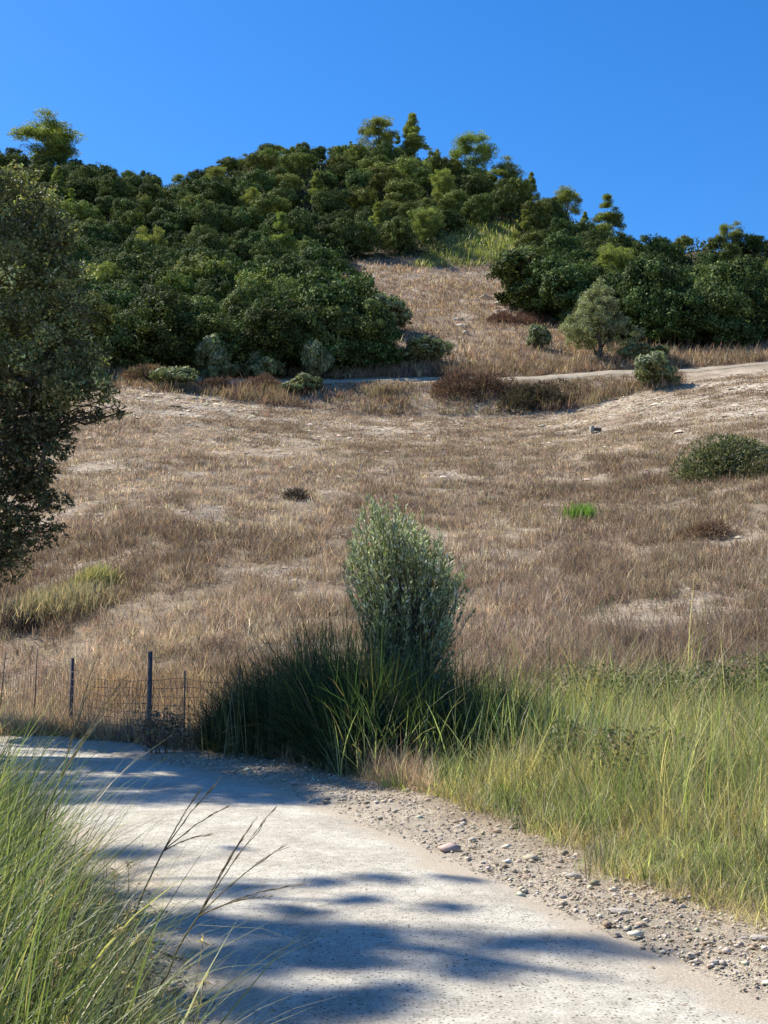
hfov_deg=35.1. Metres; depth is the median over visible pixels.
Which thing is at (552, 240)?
oak tree
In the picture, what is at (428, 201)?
oak tree
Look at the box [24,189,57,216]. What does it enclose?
oak tree
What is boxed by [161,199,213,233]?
oak tree
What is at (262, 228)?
oak tree
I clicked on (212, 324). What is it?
oak tree
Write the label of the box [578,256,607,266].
oak tree
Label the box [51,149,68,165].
oak tree
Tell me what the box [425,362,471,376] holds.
bramble heap
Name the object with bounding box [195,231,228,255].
oak tree
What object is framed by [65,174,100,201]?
oak tree
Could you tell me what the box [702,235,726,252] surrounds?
oak tree
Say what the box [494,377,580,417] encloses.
bramble heap
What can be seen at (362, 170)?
oak tree
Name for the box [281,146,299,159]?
oak tree
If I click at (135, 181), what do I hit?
oak tree
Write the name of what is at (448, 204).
oak tree
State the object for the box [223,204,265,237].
oak tree
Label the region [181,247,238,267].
oak tree
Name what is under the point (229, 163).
oak tree
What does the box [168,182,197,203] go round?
oak tree
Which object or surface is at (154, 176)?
oak tree
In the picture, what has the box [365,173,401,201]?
oak tree
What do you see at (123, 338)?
oak tree
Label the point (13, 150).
oak tree
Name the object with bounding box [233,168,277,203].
oak tree
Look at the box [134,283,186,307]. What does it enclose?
oak tree
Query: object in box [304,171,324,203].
pine tree
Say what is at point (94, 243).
oak tree
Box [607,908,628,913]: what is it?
stone
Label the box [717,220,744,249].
pine tree
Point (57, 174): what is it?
pine tree
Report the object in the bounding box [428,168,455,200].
pine tree
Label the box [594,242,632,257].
oak tree
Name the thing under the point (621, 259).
pine tree
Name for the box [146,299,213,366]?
oak tree
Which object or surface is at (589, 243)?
oak tree
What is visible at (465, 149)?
pine tree
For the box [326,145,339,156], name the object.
oak tree
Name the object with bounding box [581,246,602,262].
oak tree
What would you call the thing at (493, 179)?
oak tree
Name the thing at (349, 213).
oak tree
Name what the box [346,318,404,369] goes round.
oak tree
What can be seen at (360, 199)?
oak tree
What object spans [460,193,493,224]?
oak tree
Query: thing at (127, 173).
oak tree
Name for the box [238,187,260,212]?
pine tree
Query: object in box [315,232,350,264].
oak tree
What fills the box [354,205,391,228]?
oak tree
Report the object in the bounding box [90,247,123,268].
oak tree
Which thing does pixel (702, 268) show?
oak tree
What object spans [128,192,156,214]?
oak tree
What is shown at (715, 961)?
stone
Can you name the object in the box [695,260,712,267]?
oak tree
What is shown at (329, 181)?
oak tree
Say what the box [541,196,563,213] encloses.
oak tree
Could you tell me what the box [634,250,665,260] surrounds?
oak tree
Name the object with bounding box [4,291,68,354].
oak tree
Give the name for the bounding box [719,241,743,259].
oak tree
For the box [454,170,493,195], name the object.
oak tree
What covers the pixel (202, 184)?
oak tree
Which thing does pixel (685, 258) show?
oak tree
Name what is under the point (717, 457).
thorn bush
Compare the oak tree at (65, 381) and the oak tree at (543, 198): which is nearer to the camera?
the oak tree at (65, 381)
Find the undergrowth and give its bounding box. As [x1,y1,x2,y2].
[0,151,767,376]
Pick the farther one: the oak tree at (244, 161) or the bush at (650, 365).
the oak tree at (244, 161)
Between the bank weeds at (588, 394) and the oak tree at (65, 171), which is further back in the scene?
the oak tree at (65, 171)
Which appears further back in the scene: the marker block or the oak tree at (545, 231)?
the oak tree at (545, 231)
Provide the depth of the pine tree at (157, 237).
150.72 m
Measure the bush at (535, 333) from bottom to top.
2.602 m
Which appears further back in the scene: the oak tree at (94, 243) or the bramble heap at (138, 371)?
the oak tree at (94, 243)
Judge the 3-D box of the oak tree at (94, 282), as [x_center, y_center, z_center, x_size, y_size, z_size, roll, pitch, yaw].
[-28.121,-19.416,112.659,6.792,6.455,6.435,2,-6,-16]
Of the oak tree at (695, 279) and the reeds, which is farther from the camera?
the oak tree at (695, 279)
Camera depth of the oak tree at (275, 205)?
171.44 m
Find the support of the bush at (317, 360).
on the hillside ground at (142, 753)
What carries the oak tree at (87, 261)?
on the hillside ground at (142, 753)
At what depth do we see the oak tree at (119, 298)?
104.69 m
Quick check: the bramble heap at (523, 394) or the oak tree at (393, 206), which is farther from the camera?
the oak tree at (393, 206)
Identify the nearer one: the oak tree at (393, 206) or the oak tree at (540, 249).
the oak tree at (540, 249)
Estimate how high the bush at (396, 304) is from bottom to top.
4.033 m
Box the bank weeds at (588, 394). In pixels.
[93,344,767,414]
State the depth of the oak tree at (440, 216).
167.37 m
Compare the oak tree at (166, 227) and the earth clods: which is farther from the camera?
the oak tree at (166, 227)
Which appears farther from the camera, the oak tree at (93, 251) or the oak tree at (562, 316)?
the oak tree at (93, 251)
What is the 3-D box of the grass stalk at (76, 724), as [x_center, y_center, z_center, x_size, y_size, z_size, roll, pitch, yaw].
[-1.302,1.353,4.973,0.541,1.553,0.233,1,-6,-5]
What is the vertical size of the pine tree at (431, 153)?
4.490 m
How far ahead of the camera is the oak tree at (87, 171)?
189.04 m
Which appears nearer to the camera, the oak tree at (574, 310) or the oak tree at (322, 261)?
the oak tree at (574, 310)
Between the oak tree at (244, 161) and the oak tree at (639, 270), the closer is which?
the oak tree at (639, 270)
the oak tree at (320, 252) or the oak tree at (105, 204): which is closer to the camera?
the oak tree at (320, 252)
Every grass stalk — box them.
[0,654,132,991]
[103,776,230,998]
[142,807,302,1019]
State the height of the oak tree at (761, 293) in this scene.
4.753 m
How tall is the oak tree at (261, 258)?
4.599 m
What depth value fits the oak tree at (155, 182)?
199.35 m
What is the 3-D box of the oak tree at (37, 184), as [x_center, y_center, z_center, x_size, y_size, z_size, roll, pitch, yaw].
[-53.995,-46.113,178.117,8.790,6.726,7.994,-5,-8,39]
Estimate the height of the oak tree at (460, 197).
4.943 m
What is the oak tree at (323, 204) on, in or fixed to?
on the hillside ground at (142, 753)
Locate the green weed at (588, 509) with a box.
[559,500,605,520]
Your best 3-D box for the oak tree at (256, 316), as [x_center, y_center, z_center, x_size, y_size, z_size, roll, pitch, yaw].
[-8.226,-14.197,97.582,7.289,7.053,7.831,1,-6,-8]
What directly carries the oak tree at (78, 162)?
on the hillside ground at (142, 753)
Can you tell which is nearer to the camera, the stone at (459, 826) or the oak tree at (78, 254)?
the stone at (459, 826)
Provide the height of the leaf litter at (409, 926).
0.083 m
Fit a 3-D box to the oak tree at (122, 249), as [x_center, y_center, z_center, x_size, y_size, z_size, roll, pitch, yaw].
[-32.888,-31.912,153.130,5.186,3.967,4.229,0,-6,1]
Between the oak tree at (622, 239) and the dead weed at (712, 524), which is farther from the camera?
the oak tree at (622, 239)
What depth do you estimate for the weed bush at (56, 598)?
30.56 m
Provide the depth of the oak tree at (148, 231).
159.45 m
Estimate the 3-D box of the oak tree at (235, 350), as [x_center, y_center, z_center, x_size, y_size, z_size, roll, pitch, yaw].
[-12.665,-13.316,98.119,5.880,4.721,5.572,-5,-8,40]
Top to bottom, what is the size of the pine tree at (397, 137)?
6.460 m
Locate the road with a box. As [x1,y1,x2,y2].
[0,743,767,1023]
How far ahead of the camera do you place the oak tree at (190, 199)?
174.56 m
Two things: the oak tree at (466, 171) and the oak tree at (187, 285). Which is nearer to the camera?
the oak tree at (187, 285)
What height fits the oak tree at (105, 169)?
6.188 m
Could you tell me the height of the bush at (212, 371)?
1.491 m
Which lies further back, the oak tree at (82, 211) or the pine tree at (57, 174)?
the pine tree at (57, 174)
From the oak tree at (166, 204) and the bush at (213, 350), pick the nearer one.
the bush at (213, 350)
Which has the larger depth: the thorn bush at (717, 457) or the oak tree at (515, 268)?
the oak tree at (515, 268)
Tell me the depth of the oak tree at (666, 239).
173.87 m
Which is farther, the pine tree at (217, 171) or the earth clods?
the pine tree at (217, 171)
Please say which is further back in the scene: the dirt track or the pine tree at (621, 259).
the pine tree at (621, 259)
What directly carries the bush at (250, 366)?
on the hillside ground at (142, 753)
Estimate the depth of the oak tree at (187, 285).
116.71 m
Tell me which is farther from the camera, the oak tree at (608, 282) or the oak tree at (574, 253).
the oak tree at (574, 253)
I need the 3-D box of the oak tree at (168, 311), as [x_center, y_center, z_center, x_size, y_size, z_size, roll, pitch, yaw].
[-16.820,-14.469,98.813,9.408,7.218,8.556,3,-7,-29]
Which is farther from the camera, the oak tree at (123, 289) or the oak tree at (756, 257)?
the oak tree at (756, 257)
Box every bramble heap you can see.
[115,361,167,383]
[197,371,316,395]
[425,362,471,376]
[430,368,518,407]
[487,309,552,325]
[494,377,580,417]
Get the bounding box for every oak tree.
[0,151,23,171]
[0,159,132,587]
[0,176,46,208]
[0,288,36,363]
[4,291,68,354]
[5,147,25,154]
[8,152,29,167]
[24,163,52,183]
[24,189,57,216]
[32,154,54,166]
[32,181,67,206]
[41,235,95,269]
[41,289,134,363]
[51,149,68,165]
[53,166,80,186]
[61,161,91,171]
[64,164,102,199]
[64,200,105,224]
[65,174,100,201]
[65,272,113,295]
[69,158,84,165]
[76,233,118,250]
[77,217,103,228]
[77,255,118,285]
[80,220,122,245]
[83,245,98,257]
[88,282,137,308]
[88,304,136,351]
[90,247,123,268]
[91,282,144,332]
[93,172,140,203]
[93,195,117,222]
[93,246,125,258]
[94,162,119,177]
[102,306,163,369]
[104,250,175,284]
[106,216,133,247]
[107,265,173,294]
[109,197,144,225]
[113,243,126,250]
[118,207,146,231]
[120,169,141,184]
[121,237,162,260]
[123,175,142,197]
[123,289,222,366]
[127,225,165,244]
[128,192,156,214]
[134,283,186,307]
[137,182,163,211]
[139,170,152,180]
[140,283,183,297]
[142,175,162,188]
[143,174,164,190]
[146,208,175,229]
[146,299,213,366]
[151,220,179,244]
[152,184,170,200]
[153,246,184,260]
[155,198,181,217]
[155,270,202,295]
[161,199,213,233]
[163,229,189,251]
[164,256,179,267]
[166,239,208,254]
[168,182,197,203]
[170,251,237,287]
[175,190,198,210]
[178,293,229,319]
[180,194,214,208]
[181,171,201,194]
[181,224,234,251]
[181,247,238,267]
[181,310,260,369]
[188,169,205,179]
[190,175,223,195]
[190,274,236,308]
[190,319,262,369]
[191,202,234,235]
[194,258,261,292]
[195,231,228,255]
[199,180,245,206]
[203,165,214,173]
[215,156,243,178]
[215,292,245,313]
[216,203,239,227]
[220,280,270,320]
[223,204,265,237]
[226,238,256,262]
[226,306,242,323]
[227,170,253,194]
[231,226,255,248]
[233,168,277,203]
[234,263,295,301]
[238,292,325,363]
[240,152,257,168]
[241,254,276,267]
[242,230,266,247]
[242,296,331,366]
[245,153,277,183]
[247,190,291,220]
[248,262,263,273]
[249,236,298,264]
[254,142,280,155]
[258,146,284,168]
[258,212,289,236]
[260,254,313,288]
[260,276,345,310]
[265,206,321,252]
[266,166,291,179]
[268,182,299,212]
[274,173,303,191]
[276,252,319,274]
[277,151,316,178]
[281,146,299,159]
[289,305,370,373]
[293,146,319,171]
[293,239,361,284]
[295,142,310,149]
[295,236,321,258]
[295,264,381,357]
[302,211,335,226]
[309,171,340,194]
[309,186,350,218]
[310,257,333,273]
[311,145,326,164]
[313,217,343,245]
[314,171,337,178]
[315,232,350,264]
[319,209,354,224]
[320,162,353,186]
[325,153,344,166]
[325,294,399,358]
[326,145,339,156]
[329,154,356,169]
[330,214,383,257]
[334,144,353,155]
[340,184,363,208]
[343,168,367,187]
[343,185,379,218]
[344,142,374,168]
[344,168,374,191]
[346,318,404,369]
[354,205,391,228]
[355,155,378,172]
[364,161,404,186]
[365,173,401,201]
[369,144,382,152]
[373,140,407,161]
[373,154,393,168]
[377,216,419,253]
[381,199,404,217]
[383,177,425,202]
[392,155,419,170]
[395,154,434,191]
[395,200,432,220]
[398,176,426,199]
[406,206,447,236]
[413,197,435,206]
[425,156,463,186]
[430,179,460,199]
[435,197,457,214]
[438,208,466,231]
[443,188,471,218]
[454,164,487,188]
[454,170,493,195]
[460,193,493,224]
[484,173,497,181]
[484,245,575,316]
[486,183,518,219]
[490,244,556,280]
[494,176,531,215]
[514,228,549,249]
[520,200,552,230]
[526,253,599,312]
[527,240,540,247]
[531,197,569,227]
[538,229,550,234]
[540,228,593,261]
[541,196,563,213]
[544,217,576,236]
[551,247,582,261]
[557,295,579,326]
[565,290,625,340]
[569,257,607,278]
[572,219,597,235]
[576,225,612,242]
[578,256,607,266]
[579,235,617,249]
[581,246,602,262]
[585,274,625,292]
[592,270,626,285]
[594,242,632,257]
[606,229,634,253]
[610,296,658,342]
[612,255,694,344]
[624,278,710,349]
[626,252,703,285]
[632,233,685,266]
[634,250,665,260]
[658,236,671,244]
[661,244,689,263]
[672,235,693,249]
[674,290,728,346]
[681,272,702,282]
[682,281,766,349]
[692,251,721,266]
[692,254,767,342]
[693,263,727,275]
[693,271,730,282]
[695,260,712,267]
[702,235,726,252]
[705,263,730,274]
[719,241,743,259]
[729,252,766,268]
[729,269,767,293]
[737,232,766,256]
[744,287,767,339]
[749,287,767,315]
[757,239,767,255]
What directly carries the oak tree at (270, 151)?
on the hillside ground at (142, 753)
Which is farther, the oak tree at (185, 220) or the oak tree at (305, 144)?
the oak tree at (305, 144)
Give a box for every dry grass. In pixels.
[318,254,767,378]
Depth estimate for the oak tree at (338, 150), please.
213.99 m
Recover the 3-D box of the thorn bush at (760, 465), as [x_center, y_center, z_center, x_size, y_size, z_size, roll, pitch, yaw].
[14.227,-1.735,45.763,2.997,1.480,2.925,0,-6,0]
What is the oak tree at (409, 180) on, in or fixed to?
on the hillside ground at (142, 753)
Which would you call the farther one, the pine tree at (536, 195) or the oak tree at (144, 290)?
the pine tree at (536, 195)
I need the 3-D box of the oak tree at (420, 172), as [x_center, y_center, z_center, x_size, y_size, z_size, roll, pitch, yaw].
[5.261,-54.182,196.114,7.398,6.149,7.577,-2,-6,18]
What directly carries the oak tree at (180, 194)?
on the hillside ground at (142, 753)
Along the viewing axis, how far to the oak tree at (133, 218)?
167.41 m
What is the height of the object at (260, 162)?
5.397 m
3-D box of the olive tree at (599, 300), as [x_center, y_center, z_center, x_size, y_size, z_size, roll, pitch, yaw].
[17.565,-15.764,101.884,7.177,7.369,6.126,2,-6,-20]
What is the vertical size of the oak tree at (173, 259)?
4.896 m
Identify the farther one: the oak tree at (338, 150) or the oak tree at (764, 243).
the oak tree at (338, 150)
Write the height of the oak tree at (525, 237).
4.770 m
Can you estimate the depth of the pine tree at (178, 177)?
211.06 m
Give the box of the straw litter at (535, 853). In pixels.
[166,748,767,975]
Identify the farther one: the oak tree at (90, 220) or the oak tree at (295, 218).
the oak tree at (90, 220)
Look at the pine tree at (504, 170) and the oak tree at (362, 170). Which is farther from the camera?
the pine tree at (504, 170)
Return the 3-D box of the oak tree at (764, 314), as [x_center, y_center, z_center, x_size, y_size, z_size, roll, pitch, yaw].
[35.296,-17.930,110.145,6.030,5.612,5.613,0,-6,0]
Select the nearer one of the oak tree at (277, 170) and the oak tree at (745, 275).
the oak tree at (745, 275)
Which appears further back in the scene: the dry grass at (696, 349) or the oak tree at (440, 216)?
the oak tree at (440, 216)
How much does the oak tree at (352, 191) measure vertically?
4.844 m
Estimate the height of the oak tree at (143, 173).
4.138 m
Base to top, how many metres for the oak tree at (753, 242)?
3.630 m
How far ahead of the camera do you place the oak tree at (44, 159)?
202.87 m
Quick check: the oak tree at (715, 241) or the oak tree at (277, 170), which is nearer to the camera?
the oak tree at (715, 241)
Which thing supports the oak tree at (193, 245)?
on the hillside ground at (142, 753)
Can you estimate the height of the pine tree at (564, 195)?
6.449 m
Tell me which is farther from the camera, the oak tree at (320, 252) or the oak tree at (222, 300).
the oak tree at (320, 252)
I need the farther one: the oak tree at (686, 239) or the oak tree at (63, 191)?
the oak tree at (63, 191)
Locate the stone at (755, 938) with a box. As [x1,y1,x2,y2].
[750,934,767,940]
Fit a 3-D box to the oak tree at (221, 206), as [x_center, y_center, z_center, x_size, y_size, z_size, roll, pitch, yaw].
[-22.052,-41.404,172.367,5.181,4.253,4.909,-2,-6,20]
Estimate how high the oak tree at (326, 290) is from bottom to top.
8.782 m
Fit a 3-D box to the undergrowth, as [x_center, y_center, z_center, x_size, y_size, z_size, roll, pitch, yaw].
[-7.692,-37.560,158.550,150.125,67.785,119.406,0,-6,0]
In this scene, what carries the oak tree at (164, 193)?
on the hillside ground at (142, 753)
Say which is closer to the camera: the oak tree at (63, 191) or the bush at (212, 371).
the bush at (212, 371)
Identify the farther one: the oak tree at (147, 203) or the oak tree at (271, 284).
the oak tree at (147, 203)
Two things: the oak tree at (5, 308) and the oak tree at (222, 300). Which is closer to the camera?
the oak tree at (5, 308)
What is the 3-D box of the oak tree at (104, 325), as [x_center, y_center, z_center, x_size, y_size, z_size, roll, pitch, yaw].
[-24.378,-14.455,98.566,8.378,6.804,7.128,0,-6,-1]
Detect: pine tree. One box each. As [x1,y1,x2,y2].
[7,107,86,159]
[40,197,62,218]
[51,165,67,193]
[60,188,77,208]
[87,260,124,287]
[134,224,168,251]
[170,173,184,187]
[204,166,229,183]
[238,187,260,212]
[265,211,300,255]
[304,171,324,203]
[356,115,400,150]
[368,202,386,243]
[393,135,404,165]
[400,112,429,156]
[411,208,442,248]
[424,147,441,159]
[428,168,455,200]
[447,130,499,172]
[487,155,525,183]
[511,209,533,238]
[528,171,541,200]
[551,185,582,220]
[580,211,589,223]
[589,193,627,236]
[591,243,636,281]
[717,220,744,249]
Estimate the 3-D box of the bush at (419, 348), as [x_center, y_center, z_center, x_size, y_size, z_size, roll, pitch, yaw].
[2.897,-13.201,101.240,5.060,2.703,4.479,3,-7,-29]
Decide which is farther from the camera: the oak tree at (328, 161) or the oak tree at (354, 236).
the oak tree at (328, 161)
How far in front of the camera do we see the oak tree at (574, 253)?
145.79 m
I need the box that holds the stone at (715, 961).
[709,959,720,964]
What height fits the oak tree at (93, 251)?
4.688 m
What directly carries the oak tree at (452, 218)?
on the hillside ground at (142, 753)
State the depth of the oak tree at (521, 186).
189.10 m
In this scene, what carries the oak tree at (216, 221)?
on the hillside ground at (142, 753)
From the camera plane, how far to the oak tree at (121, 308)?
100.85 m
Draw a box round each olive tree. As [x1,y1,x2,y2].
[341,493,475,697]
[558,276,644,359]
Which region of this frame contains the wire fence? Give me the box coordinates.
[0,650,275,749]
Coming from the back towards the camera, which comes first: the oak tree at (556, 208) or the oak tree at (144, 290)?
the oak tree at (556, 208)
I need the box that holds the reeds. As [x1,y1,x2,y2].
[174,584,620,782]
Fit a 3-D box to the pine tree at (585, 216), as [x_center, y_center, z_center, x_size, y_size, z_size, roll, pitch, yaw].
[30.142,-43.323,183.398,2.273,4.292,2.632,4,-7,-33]
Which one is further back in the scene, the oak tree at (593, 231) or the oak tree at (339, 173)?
the oak tree at (339, 173)
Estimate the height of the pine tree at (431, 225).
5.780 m
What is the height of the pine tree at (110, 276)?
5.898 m
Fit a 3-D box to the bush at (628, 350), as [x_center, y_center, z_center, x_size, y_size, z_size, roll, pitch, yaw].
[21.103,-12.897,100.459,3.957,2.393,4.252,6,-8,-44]
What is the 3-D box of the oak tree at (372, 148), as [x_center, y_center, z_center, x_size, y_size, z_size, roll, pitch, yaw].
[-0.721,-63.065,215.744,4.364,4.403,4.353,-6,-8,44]
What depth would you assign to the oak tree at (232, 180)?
188.42 m
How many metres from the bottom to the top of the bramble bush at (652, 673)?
1.395 m
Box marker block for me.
[590,426,601,433]
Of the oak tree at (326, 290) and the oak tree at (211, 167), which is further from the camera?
the oak tree at (211, 167)
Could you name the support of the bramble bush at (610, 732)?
on the hillside ground at (142, 753)
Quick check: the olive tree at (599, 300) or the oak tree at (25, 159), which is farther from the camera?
the oak tree at (25, 159)
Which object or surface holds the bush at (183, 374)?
on the hillside ground at (142, 753)
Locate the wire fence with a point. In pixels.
(149, 688)
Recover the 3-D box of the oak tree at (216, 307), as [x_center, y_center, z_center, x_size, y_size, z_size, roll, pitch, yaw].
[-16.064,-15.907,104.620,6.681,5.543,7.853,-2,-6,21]
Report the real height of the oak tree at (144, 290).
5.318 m
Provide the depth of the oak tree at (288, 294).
104.84 m
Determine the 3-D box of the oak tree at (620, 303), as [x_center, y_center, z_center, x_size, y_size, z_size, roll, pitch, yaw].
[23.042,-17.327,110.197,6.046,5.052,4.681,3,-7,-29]
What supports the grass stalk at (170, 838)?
on the hillside ground at (142, 753)
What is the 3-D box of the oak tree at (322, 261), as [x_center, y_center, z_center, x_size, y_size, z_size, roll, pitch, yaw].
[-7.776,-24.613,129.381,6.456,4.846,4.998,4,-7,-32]
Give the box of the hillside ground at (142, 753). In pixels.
[0,163,767,1023]
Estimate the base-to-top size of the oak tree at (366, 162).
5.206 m
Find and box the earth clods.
[22,370,767,659]
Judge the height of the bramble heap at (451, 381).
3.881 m
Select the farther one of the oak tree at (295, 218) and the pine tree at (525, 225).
the pine tree at (525, 225)
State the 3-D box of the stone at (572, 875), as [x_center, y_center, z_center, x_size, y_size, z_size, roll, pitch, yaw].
[1.263,2.437,8.134,0.124,0.049,0.062,0,-6,0]
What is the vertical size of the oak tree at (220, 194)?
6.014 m
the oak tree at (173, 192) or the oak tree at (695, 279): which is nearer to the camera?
the oak tree at (695, 279)
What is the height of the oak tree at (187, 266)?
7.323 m
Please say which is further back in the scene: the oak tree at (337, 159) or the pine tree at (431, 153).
the pine tree at (431, 153)
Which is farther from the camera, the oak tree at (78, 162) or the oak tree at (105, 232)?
the oak tree at (78, 162)
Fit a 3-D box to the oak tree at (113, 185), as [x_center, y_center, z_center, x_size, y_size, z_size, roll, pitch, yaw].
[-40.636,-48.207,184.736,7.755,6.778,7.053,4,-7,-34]
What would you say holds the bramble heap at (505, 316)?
on the hillside ground at (142, 753)
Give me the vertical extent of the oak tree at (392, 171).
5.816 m
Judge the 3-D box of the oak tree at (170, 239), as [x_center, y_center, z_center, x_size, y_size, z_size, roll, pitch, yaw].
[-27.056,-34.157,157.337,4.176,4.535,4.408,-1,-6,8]
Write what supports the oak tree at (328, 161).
on the hillside ground at (142, 753)
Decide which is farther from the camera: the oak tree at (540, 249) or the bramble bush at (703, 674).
the oak tree at (540, 249)
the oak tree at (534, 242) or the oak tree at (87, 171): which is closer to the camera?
the oak tree at (534, 242)
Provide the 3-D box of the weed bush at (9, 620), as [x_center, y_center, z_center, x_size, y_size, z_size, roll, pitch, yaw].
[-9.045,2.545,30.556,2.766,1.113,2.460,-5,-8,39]
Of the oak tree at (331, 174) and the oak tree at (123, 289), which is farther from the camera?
the oak tree at (331, 174)
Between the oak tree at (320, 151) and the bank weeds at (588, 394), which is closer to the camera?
the bank weeds at (588, 394)
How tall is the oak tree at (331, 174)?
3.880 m
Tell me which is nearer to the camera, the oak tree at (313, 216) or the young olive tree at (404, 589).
the young olive tree at (404, 589)
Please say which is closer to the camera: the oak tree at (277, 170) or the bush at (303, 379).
the bush at (303, 379)
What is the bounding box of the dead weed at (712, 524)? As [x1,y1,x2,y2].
[674,515,738,543]
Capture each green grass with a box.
[290,575,767,930]
[405,215,523,267]
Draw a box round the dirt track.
[19,363,767,383]
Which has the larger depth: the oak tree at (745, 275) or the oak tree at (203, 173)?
the oak tree at (203, 173)
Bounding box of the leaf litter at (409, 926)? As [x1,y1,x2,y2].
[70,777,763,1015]
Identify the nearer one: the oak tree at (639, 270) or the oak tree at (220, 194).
the oak tree at (639, 270)
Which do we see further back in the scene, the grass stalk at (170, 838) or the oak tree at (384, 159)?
the oak tree at (384, 159)
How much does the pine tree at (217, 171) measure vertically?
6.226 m
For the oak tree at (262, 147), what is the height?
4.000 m
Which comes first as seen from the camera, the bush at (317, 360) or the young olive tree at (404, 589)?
the young olive tree at (404, 589)
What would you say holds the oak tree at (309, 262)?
on the hillside ground at (142, 753)
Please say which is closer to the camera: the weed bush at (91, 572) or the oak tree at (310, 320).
the weed bush at (91, 572)
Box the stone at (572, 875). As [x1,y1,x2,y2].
[564,873,581,878]
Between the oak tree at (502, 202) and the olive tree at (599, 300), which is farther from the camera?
the oak tree at (502, 202)
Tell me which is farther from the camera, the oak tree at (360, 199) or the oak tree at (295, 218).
the oak tree at (360, 199)
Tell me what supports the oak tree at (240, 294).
on the hillside ground at (142, 753)
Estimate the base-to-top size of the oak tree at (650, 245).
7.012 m
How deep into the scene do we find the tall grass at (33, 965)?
4.24 m
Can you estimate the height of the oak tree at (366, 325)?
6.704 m
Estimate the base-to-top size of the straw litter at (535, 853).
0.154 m
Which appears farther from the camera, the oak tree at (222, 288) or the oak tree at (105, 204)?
the oak tree at (105, 204)
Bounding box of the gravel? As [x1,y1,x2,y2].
[57,754,767,1023]
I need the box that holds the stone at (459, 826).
[453,824,463,828]
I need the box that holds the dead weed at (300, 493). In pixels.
[282,485,311,500]
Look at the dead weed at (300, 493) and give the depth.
46.83 m
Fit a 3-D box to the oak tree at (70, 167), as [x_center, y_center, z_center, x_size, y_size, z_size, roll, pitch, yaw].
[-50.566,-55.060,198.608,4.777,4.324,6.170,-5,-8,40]
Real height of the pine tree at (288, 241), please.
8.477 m
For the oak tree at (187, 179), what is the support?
on the hillside ground at (142, 753)
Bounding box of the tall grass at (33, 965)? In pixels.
[0,663,350,1023]
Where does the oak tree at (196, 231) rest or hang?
on the hillside ground at (142, 753)
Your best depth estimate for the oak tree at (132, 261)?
122.10 m
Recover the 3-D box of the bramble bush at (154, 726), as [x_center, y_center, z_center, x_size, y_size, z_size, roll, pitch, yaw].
[-3.076,3.064,17.039,0.838,0.780,0.849,-5,-8,42]
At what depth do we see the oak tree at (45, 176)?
188.90 m
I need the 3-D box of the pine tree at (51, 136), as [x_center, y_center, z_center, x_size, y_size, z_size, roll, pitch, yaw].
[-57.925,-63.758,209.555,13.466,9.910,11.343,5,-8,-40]
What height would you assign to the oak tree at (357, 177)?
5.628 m
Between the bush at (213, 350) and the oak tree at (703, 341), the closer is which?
the bush at (213, 350)
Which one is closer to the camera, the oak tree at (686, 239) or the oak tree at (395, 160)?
the oak tree at (686, 239)
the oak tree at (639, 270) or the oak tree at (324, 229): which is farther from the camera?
the oak tree at (324, 229)
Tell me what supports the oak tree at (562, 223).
on the hillside ground at (142, 753)
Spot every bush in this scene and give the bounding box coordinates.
[0,576,128,625]
[0,594,67,633]
[63,556,128,589]
[128,703,197,754]
[149,365,199,388]
[194,333,239,377]
[199,365,228,378]
[239,351,285,377]
[277,372,324,392]
[301,338,334,376]
[365,290,412,328]
[395,335,454,365]
[526,323,552,347]
[539,714,628,772]
[551,658,732,718]
[588,723,751,791]
[616,342,670,360]
[631,350,681,387]
[642,652,767,727]
[668,433,767,484]
[721,451,767,479]
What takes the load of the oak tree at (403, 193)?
on the hillside ground at (142, 753)
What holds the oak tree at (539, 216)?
on the hillside ground at (142, 753)
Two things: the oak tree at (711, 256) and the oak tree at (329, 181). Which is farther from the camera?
the oak tree at (329, 181)
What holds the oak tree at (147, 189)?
on the hillside ground at (142, 753)
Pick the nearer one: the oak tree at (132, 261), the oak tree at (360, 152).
the oak tree at (132, 261)
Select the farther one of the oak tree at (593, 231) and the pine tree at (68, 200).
the pine tree at (68, 200)
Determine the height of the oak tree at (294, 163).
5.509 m
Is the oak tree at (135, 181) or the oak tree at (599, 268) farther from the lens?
the oak tree at (135, 181)
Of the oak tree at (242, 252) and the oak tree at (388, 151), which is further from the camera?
the oak tree at (388, 151)
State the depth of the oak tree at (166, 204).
177.90 m
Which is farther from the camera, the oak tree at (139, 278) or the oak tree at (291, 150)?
the oak tree at (291, 150)
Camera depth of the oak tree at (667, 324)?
105.53 m
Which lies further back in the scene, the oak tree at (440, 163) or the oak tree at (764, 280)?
the oak tree at (440, 163)
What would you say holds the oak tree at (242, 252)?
on the hillside ground at (142, 753)
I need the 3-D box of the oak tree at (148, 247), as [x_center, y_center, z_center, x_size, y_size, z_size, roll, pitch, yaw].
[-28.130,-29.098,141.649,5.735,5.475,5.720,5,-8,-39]
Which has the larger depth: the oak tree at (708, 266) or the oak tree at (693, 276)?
the oak tree at (708, 266)
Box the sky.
[0,0,767,252]
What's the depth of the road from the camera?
6.74 m
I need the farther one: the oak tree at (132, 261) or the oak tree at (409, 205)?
the oak tree at (409, 205)
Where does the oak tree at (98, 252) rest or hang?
on the hillside ground at (142, 753)
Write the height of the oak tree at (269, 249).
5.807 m
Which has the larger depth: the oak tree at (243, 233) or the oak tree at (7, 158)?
the oak tree at (7, 158)
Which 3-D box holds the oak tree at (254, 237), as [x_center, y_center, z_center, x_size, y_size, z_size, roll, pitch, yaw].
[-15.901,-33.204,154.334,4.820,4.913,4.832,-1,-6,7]
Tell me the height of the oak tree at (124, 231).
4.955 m

